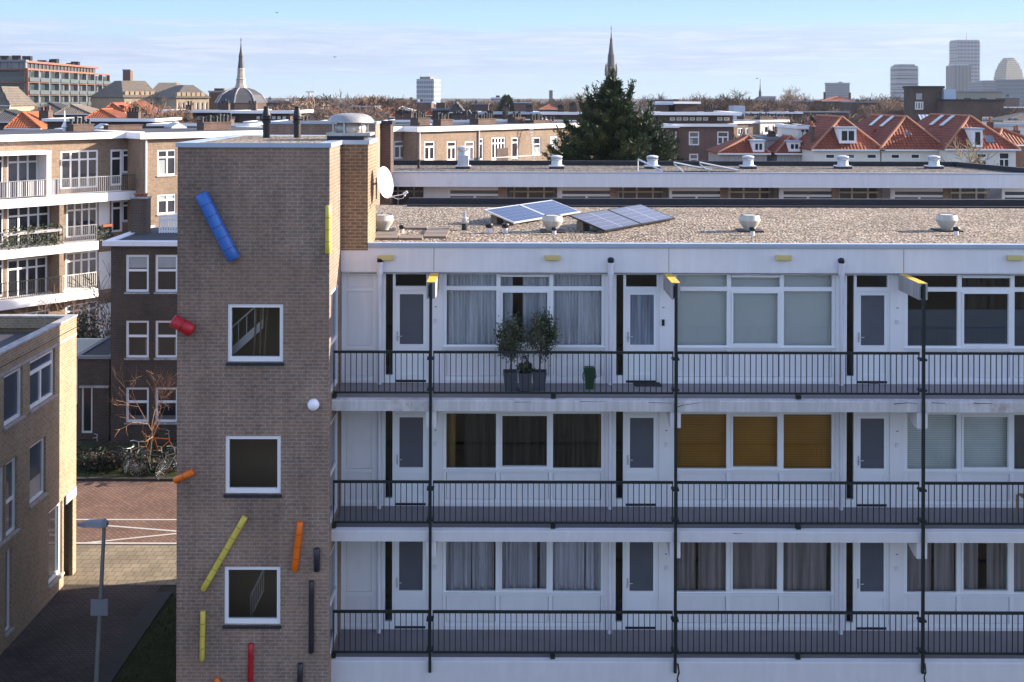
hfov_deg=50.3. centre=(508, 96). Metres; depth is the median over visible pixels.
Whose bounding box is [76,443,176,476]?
verge
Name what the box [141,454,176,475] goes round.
garden shrub
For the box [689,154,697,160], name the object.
window
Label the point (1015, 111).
bare tree
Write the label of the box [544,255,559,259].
wall lamp
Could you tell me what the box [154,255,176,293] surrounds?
window
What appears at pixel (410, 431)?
door
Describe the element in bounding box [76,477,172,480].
kerb
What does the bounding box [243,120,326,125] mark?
flat roof house
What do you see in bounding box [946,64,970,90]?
high-rise building
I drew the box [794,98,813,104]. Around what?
distant house
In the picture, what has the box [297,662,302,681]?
coloured tube
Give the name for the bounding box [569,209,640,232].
solar panel
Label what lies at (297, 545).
coloured tube
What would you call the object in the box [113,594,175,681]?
lawn
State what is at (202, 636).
coloured tube
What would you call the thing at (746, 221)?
roof vent
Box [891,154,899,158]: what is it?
window
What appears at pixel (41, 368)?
window
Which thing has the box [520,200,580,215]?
solar panel
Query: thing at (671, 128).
flat roof house
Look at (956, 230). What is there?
vent pipe
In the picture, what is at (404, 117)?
flat roof house
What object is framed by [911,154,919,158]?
window
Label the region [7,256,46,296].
french door
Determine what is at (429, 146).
window
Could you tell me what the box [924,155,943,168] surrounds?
white cowl
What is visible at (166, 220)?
picket fence
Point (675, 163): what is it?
roof panel
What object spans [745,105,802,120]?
flat roof house
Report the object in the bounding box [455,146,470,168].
white cowl
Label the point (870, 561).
door
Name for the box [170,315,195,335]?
coloured tube
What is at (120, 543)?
kerb
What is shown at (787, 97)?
bare tree
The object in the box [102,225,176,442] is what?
dark brick house
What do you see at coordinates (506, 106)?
flat roof house
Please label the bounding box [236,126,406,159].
recessed apartments
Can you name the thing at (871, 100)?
bare tree
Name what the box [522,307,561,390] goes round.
potted olive tree
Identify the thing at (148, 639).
grass
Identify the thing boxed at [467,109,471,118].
slate roofed house
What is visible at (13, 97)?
gabled house
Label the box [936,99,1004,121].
brick hall
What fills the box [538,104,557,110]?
distant house
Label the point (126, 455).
bicycle
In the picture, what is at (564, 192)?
window
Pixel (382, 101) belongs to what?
bare woodland
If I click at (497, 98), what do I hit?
white building
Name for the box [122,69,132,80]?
square chimney tower
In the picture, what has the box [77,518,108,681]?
street lamp
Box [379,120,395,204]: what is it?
brick flue shaft
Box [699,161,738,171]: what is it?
roof panel
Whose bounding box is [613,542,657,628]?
door
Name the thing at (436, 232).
paving slabs
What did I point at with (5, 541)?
window
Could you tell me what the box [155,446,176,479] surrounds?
bicycle
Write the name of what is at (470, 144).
window
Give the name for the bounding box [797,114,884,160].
red roofed house
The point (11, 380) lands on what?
window
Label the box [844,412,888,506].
door
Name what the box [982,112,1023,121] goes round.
slate roofed house
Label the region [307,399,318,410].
round lamp
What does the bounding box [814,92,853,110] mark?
distant house
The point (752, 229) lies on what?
vent pipe
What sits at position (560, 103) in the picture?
bare tree
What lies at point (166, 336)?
window
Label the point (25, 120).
orange roofed house
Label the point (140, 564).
pavement
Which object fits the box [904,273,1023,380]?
window
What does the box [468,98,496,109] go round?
bare tree
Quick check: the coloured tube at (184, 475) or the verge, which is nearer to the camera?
the coloured tube at (184, 475)
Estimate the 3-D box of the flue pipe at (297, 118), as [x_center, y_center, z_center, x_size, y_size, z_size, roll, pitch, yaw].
[-5.046,0.607,26.087,0.230,0.760,0.230,0,0,0]
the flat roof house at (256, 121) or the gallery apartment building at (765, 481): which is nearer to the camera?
the gallery apartment building at (765, 481)
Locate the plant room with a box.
[729,106,744,118]
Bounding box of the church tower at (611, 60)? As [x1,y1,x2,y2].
[605,26,617,77]
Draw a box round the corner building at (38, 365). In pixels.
[0,314,77,654]
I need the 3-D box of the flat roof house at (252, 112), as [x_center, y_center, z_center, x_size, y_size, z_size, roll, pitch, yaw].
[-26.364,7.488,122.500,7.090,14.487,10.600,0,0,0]
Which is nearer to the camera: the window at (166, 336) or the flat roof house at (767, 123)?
the window at (166, 336)
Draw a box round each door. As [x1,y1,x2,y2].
[0,156,3,182]
[0,209,3,244]
[0,260,3,296]
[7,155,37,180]
[7,205,49,246]
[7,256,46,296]
[22,310,46,313]
[61,150,97,188]
[65,250,96,288]
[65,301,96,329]
[66,202,96,237]
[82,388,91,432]
[110,149,121,185]
[111,200,121,231]
[382,411,427,504]
[382,541,427,628]
[383,272,428,381]
[480,138,482,159]
[492,137,504,159]
[511,137,517,158]
[613,273,658,382]
[613,412,658,505]
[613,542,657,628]
[843,543,888,629]
[844,273,889,383]
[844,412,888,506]
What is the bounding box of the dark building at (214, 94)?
[208,88,225,109]
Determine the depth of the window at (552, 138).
91.05 m
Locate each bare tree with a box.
[13,285,108,329]
[65,263,110,337]
[109,359,176,463]
[126,91,198,121]
[266,96,296,100]
[270,98,286,109]
[283,95,336,118]
[307,91,408,120]
[355,96,424,118]
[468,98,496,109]
[531,99,552,109]
[553,100,578,109]
[557,91,594,111]
[633,93,668,116]
[663,95,714,103]
[690,92,736,108]
[703,89,760,111]
[746,97,796,111]
[772,99,810,108]
[779,84,822,103]
[860,92,903,109]
[875,94,903,113]
[940,136,997,163]
[1005,103,1023,114]
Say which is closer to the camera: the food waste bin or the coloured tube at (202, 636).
the coloured tube at (202, 636)
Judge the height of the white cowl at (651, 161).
0.670 m
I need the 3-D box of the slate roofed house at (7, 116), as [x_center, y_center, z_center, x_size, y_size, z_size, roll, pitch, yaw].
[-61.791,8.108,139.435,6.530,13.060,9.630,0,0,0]
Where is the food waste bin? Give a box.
[582,366,595,388]
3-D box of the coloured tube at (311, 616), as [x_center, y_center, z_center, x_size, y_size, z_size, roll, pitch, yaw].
[-4.109,10.855,22.766,0.115,1.507,0.109,0,0,0]
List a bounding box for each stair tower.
[175,135,376,681]
[270,119,387,204]
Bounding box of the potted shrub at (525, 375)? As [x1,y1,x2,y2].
[516,354,535,390]
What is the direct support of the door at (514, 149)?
in the terrace apartments at (486, 136)
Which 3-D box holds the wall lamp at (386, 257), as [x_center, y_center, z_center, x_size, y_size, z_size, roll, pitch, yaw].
[-2.722,3.588,24.325,0.350,0.115,0.089,0,0,0]
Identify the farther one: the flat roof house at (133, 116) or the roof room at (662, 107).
the roof room at (662, 107)
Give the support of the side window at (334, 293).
in the stair tower at (258, 443)
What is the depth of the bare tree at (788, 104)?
350.38 m
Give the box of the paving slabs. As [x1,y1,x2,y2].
[375,225,449,239]
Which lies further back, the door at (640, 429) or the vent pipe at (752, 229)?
the vent pipe at (752, 229)
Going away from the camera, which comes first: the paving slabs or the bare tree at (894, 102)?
the paving slabs
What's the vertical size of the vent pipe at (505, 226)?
0.250 m
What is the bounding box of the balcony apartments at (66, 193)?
[0,111,186,337]
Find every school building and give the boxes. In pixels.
[90,81,158,108]
[153,83,180,92]
[157,85,210,109]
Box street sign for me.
[90,599,107,615]
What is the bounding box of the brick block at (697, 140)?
[663,123,737,160]
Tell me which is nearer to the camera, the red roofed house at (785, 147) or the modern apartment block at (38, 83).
the red roofed house at (785, 147)
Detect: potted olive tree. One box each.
[493,312,529,390]
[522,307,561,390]
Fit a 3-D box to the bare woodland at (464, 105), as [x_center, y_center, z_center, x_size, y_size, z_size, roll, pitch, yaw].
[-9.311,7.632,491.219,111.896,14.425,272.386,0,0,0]
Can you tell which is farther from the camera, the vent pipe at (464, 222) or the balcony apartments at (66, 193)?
the balcony apartments at (66, 193)
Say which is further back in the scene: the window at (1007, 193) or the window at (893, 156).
the window at (893, 156)
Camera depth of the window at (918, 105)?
215.04 m
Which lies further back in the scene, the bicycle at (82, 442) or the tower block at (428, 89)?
the tower block at (428, 89)
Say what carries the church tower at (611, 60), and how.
on the ground at (172, 588)
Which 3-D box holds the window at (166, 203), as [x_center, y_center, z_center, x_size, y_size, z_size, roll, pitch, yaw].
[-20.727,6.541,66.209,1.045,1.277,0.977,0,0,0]
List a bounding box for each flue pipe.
[262,106,270,137]
[293,106,301,137]
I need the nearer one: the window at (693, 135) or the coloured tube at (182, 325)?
the coloured tube at (182, 325)
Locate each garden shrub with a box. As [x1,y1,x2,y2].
[76,441,161,469]
[76,447,117,472]
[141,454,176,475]
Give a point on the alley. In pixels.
(54, 640)
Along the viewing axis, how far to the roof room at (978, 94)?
222.00 m
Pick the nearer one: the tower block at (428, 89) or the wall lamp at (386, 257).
the wall lamp at (386, 257)
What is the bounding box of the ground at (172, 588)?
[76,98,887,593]
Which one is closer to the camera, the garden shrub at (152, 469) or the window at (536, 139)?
the garden shrub at (152, 469)
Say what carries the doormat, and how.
on the gallery apartment building at (765, 481)
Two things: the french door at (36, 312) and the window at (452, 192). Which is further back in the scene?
the french door at (36, 312)
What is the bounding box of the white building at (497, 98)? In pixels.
[491,95,512,106]
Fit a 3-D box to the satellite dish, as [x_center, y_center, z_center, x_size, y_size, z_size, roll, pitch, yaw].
[-2.738,1.993,25.105,0.661,0.766,0.749,0,0,-28]
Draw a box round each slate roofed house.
[0,109,20,129]
[30,102,67,117]
[54,104,97,117]
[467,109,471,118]
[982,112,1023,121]
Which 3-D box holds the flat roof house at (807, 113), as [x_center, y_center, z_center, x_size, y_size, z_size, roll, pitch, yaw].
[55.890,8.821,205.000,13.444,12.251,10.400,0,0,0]
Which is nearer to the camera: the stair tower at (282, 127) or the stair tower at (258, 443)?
the stair tower at (258, 443)
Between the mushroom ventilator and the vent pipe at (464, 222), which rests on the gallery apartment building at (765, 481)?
the vent pipe at (464, 222)
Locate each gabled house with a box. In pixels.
[0,86,36,110]
[449,102,464,118]
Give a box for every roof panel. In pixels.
[638,158,662,171]
[673,162,712,171]
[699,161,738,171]
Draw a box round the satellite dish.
[373,166,407,198]
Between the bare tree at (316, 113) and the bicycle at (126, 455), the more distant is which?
the bare tree at (316, 113)
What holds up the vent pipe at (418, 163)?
on the gallery building at (627, 179)
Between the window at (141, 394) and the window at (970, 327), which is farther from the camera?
the window at (141, 394)
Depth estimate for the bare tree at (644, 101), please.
351.39 m
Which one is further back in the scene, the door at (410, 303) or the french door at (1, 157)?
the french door at (1, 157)
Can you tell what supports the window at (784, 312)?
in the gallery apartment building at (765, 481)
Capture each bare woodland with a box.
[266,94,426,120]
[394,98,577,112]
[637,97,903,121]
[733,112,862,137]
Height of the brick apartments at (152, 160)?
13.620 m
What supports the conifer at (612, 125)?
on the ground at (172, 588)
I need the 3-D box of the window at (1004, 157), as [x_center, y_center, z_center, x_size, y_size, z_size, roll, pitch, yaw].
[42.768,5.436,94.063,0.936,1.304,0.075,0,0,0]
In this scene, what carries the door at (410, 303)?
in the gallery apartment building at (765, 481)
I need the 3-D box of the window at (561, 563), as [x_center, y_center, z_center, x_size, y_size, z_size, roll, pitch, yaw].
[0.340,10.691,24.637,3.654,2.436,0.305,0,0,0]
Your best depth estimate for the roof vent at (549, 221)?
27.20 m
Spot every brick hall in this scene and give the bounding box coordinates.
[903,86,944,121]
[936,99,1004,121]
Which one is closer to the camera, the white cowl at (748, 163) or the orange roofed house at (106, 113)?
the white cowl at (748, 163)
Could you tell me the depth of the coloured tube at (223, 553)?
22.71 m
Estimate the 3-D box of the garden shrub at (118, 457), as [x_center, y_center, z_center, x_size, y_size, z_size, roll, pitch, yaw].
[-15.533,14.280,43.452,3.226,0.984,1.986,0,0,0]
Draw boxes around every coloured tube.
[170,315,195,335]
[173,469,194,482]
[195,192,239,261]
[199,610,205,660]
[200,515,247,590]
[248,642,253,681]
[291,521,302,571]
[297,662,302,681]
[309,580,313,653]
[314,547,319,571]
[325,205,330,253]
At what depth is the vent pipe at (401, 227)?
26.98 m
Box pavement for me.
[64,545,176,584]
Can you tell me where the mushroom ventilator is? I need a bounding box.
[326,113,374,139]
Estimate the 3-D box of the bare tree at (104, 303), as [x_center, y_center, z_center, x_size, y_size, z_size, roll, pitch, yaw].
[-19.189,11.331,52.646,4.264,6.850,5.724,0,0,-11]
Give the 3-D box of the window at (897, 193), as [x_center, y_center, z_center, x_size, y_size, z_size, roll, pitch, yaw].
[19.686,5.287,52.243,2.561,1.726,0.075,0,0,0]
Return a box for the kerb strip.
[91,592,171,681]
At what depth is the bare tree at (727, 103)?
278.21 m
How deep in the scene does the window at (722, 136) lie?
140.06 m
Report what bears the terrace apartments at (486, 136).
on the ground at (172, 588)
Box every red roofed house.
[705,134,770,160]
[767,134,802,160]
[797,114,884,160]
[855,114,940,161]
[916,113,1020,166]
[994,125,1023,167]
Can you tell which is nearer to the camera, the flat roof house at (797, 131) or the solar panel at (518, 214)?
the solar panel at (518, 214)
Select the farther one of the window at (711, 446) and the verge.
the verge
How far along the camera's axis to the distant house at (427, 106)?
330.00 m
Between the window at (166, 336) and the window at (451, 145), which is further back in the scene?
the window at (451, 145)
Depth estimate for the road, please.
39.11 m
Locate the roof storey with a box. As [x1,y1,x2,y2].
[642,104,741,123]
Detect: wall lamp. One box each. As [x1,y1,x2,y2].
[378,255,393,259]
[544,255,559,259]
[775,255,791,259]
[1007,255,1023,259]
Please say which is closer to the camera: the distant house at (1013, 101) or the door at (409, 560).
the door at (409, 560)
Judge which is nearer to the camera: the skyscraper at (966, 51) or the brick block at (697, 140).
the brick block at (697, 140)
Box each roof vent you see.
[376,214,395,231]
[540,214,564,232]
[735,214,763,232]
[930,213,962,231]
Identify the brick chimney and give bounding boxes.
[129,193,151,233]
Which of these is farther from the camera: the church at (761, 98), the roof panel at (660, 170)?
the church at (761, 98)
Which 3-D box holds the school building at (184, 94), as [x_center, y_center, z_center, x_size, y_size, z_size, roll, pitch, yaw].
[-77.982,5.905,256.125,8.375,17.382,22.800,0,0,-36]
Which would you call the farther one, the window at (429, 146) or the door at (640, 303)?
the window at (429, 146)
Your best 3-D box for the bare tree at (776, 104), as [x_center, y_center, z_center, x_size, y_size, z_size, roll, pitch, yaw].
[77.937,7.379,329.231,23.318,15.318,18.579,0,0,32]
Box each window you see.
[0,467,7,547]
[3,367,25,430]
[5,549,14,637]
[6,458,19,540]
[29,349,57,413]
[29,437,47,508]
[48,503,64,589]
[121,149,127,173]
[121,200,127,222]
[124,255,149,293]
[124,321,149,359]
[124,387,149,424]
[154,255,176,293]
[154,321,176,359]
[155,387,176,424]
[157,149,176,176]
[157,194,176,215]
[222,567,280,628]
[223,436,281,497]
[226,304,283,365]
[330,411,337,523]
[330,541,336,652]
[331,285,337,391]
[394,141,403,159]
[424,141,434,159]
[442,411,604,502]
[442,542,604,625]
[443,272,604,379]
[447,141,455,159]
[448,188,497,197]
[465,141,473,159]
[533,137,541,154]
[550,136,557,154]
[560,188,609,197]
[670,189,719,197]
[673,273,835,380]
[673,412,835,503]
[673,542,835,626]
[689,131,698,144]
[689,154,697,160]
[717,131,728,144]
[764,126,768,132]
[781,189,831,198]
[825,154,834,158]
[845,154,854,158]
[867,154,876,158]
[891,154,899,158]
[893,189,942,198]
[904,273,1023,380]
[904,412,1023,503]
[904,543,1023,627]
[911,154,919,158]
[915,92,922,100]
[915,102,922,109]
[978,153,986,157]
[999,152,1009,165]
[1003,189,1023,198]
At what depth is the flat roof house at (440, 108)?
155.00 m
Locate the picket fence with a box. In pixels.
[159,214,176,232]
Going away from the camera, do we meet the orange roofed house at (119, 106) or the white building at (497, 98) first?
the orange roofed house at (119, 106)
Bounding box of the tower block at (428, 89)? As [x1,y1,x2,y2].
[416,73,440,106]
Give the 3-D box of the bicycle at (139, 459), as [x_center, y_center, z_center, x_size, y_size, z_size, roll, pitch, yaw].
[-13.835,14.213,42.457,1.701,1.045,0.569,0,0,-8]
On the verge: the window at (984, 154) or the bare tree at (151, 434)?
the bare tree at (151, 434)
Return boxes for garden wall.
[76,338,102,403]
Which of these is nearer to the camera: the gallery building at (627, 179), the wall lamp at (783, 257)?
the wall lamp at (783, 257)
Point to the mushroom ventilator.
(350, 126)
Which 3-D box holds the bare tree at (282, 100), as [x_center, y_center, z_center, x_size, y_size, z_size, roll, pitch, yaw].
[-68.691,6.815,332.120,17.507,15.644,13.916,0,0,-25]
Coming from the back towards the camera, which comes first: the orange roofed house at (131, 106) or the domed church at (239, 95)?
the domed church at (239, 95)
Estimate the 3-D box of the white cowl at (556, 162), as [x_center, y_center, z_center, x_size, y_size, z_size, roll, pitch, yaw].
[2.430,3.261,54.779,0.760,0.670,0.760,0,0,0]
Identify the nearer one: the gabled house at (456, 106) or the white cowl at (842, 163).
the white cowl at (842, 163)
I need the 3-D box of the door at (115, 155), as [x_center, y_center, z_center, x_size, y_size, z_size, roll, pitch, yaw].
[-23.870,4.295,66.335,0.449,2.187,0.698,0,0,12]
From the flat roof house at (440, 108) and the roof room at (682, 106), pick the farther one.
the flat roof house at (440, 108)
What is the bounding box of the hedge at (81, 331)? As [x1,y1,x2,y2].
[76,299,110,337]
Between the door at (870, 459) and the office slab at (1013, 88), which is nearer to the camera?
the door at (870, 459)
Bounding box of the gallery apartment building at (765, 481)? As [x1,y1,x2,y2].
[331,197,1023,681]
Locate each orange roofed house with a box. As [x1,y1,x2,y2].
[3,106,54,129]
[86,108,126,117]
[105,102,128,112]
[123,101,163,117]
[426,109,431,118]
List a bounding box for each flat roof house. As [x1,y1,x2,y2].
[39,106,181,128]
[146,114,262,127]
[153,99,270,122]
[230,99,313,122]
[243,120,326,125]
[266,101,302,108]
[388,109,477,123]
[396,97,419,104]
[431,102,450,118]
[478,103,539,118]
[487,110,547,120]
[533,102,582,119]
[652,125,679,158]
[733,112,789,134]
[733,113,759,138]
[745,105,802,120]
[751,130,781,147]
[769,111,849,117]
[775,115,815,138]
[982,122,1023,134]
[1004,107,1023,114]
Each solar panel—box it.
[484,204,542,224]
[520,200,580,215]
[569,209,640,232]
[607,204,674,225]
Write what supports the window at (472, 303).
in the gallery apartment building at (765, 481)
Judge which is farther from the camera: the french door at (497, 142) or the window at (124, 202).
the french door at (497, 142)
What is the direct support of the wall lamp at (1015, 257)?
attached to the gallery apartment building at (765, 481)
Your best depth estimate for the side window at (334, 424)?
23.79 m
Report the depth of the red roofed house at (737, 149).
100.08 m
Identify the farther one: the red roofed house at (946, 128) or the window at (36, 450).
the red roofed house at (946, 128)
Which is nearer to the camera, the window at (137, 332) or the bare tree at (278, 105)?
the window at (137, 332)
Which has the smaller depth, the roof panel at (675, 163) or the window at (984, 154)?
the roof panel at (675, 163)
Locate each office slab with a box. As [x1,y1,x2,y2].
[968,80,995,90]
[996,79,1023,106]
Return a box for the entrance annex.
[77,335,110,440]
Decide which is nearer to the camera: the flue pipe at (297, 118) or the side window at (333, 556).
the side window at (333, 556)
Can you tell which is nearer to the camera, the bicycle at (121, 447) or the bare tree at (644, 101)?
the bicycle at (121, 447)
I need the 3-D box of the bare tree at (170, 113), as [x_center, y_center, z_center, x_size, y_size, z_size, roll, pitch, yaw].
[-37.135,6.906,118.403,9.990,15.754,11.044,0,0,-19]
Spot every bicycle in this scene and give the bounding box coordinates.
[76,434,110,460]
[107,444,140,473]
[122,440,144,473]
[129,446,175,476]
[141,430,176,456]
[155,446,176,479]
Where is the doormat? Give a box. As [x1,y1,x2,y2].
[634,382,662,386]
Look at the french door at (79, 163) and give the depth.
64.60 m
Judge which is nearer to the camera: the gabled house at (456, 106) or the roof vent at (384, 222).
the roof vent at (384, 222)
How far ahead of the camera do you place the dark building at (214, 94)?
262.00 m
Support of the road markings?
on the road
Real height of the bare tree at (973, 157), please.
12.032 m
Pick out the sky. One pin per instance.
(478, 49)
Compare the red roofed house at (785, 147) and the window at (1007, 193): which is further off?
the red roofed house at (785, 147)
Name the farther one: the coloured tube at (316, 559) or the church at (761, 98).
the church at (761, 98)
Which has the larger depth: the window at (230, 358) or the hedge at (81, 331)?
the hedge at (81, 331)
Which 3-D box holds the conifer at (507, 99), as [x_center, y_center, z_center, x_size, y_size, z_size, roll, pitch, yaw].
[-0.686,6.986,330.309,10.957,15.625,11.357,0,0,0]
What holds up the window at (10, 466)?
in the corner building at (38, 365)
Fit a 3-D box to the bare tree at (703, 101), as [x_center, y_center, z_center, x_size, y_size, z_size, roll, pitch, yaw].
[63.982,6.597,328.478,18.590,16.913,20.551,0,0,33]
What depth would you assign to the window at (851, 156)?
96.03 m
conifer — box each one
[494,94,513,110]
[541,66,687,160]
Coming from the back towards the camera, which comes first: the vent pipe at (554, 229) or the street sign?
the vent pipe at (554, 229)
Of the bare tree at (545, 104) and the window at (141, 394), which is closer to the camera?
the window at (141, 394)
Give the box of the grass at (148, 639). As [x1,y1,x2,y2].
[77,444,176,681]
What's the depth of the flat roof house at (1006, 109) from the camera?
260.00 m
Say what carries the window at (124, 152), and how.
in the balcony apartments at (66, 193)
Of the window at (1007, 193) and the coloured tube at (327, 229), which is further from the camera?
the window at (1007, 193)
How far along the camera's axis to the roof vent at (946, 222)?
27.62 m
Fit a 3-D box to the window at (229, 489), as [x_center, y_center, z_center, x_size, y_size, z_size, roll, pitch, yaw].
[-5.338,7.731,22.835,1.215,1.279,0.150,0,0,0]
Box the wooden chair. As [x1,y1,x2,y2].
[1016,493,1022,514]
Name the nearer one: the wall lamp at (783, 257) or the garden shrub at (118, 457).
the wall lamp at (783, 257)
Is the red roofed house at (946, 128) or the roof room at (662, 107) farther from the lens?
the roof room at (662, 107)
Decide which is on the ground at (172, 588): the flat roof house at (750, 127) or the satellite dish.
the flat roof house at (750, 127)
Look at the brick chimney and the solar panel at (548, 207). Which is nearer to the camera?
the solar panel at (548, 207)
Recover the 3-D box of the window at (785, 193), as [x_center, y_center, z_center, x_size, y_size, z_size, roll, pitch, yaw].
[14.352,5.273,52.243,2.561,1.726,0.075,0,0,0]
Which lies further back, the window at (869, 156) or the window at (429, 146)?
the window at (869, 156)
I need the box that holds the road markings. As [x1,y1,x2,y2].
[76,519,176,541]
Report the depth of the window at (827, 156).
96.03 m
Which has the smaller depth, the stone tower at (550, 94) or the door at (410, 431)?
the door at (410, 431)
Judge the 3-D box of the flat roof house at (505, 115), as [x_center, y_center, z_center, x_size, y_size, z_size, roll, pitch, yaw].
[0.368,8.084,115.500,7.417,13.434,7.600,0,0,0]
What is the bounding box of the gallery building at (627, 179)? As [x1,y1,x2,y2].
[393,160,1023,204]
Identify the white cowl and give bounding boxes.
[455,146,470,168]
[549,155,564,168]
[644,155,660,168]
[739,155,756,168]
[833,155,852,168]
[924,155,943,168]
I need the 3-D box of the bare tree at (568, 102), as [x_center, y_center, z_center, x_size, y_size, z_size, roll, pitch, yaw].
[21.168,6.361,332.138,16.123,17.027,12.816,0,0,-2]
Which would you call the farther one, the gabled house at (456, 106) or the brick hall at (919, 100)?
the brick hall at (919, 100)
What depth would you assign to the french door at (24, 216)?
62.34 m
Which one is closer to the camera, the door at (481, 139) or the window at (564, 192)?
the window at (564, 192)
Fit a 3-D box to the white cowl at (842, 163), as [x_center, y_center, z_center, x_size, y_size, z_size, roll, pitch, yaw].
[16.994,3.300,55.360,0.760,0.670,0.760,0,0,0]
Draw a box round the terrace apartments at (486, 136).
[394,111,579,160]
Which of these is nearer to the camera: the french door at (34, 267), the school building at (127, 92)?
the french door at (34, 267)
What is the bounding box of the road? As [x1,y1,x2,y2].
[76,481,176,542]
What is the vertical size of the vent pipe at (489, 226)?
0.250 m
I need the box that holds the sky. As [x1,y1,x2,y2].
[0,0,1023,99]
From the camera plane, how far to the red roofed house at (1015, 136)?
104.65 m
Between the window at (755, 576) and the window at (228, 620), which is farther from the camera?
the window at (755, 576)
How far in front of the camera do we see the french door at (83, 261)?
64.68 m
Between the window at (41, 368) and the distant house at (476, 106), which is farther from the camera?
the distant house at (476, 106)
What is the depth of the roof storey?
143.00 m
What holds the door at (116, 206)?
in the balcony apartments at (66, 193)
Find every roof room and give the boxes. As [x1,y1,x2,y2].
[647,102,672,123]
[655,99,700,111]
[942,89,955,98]
[956,91,1002,98]
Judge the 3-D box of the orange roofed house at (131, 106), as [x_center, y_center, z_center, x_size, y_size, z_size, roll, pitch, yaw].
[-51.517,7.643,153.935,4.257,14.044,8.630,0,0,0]
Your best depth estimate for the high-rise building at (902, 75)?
1487.00 m
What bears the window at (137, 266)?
in the dark brick house at (143, 297)
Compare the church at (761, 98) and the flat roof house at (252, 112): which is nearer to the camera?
the flat roof house at (252, 112)
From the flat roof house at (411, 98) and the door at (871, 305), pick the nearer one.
the door at (871, 305)
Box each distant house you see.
[347,102,380,111]
[416,99,433,112]
[471,100,489,116]
[514,99,531,111]
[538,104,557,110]
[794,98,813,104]
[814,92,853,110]
[841,98,877,118]
[1001,95,1019,106]
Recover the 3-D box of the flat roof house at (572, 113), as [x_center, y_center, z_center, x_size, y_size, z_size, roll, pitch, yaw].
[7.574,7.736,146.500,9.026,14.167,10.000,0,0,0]
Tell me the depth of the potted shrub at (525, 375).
23.78 m
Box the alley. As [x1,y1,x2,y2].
[0,585,160,681]
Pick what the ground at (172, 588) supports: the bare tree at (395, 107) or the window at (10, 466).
the bare tree at (395, 107)
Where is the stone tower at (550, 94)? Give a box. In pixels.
[549,90,552,102]
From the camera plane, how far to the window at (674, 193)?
52.21 m
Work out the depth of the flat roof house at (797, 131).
104.95 m
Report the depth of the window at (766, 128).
152.63 m
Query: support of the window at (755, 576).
in the gallery apartment building at (765, 481)
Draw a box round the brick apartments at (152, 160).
[93,114,307,231]
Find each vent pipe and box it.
[399,225,404,232]
[417,159,420,168]
[460,211,468,229]
[485,223,492,232]
[502,223,508,232]
[551,227,556,234]
[749,226,755,235]
[953,227,959,235]
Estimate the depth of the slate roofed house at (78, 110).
160.60 m
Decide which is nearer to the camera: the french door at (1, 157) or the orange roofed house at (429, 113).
the french door at (1, 157)
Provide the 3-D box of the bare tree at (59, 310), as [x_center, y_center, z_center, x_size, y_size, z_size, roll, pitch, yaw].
[-22.841,12.095,55.596,4.870,5.299,3.628,0,0,-25]
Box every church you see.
[214,45,266,109]
[753,85,775,102]
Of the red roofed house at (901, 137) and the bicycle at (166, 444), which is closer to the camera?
the bicycle at (166, 444)
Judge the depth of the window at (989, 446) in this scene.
24.72 m
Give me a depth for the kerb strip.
29.67 m
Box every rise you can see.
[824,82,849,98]
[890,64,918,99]
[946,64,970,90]
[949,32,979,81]
[994,58,1023,79]
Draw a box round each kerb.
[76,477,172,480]
[76,542,176,544]
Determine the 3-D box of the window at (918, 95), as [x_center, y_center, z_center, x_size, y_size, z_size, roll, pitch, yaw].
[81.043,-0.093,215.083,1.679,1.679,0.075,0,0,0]
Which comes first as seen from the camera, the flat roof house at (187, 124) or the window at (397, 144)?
the window at (397, 144)
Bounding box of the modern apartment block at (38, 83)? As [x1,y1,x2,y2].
[0,55,110,107]
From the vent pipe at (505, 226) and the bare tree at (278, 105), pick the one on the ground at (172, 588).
the bare tree at (278, 105)
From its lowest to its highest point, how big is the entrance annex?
3.650 m
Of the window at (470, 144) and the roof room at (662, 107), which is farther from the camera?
the roof room at (662, 107)
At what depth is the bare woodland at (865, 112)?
280.44 m

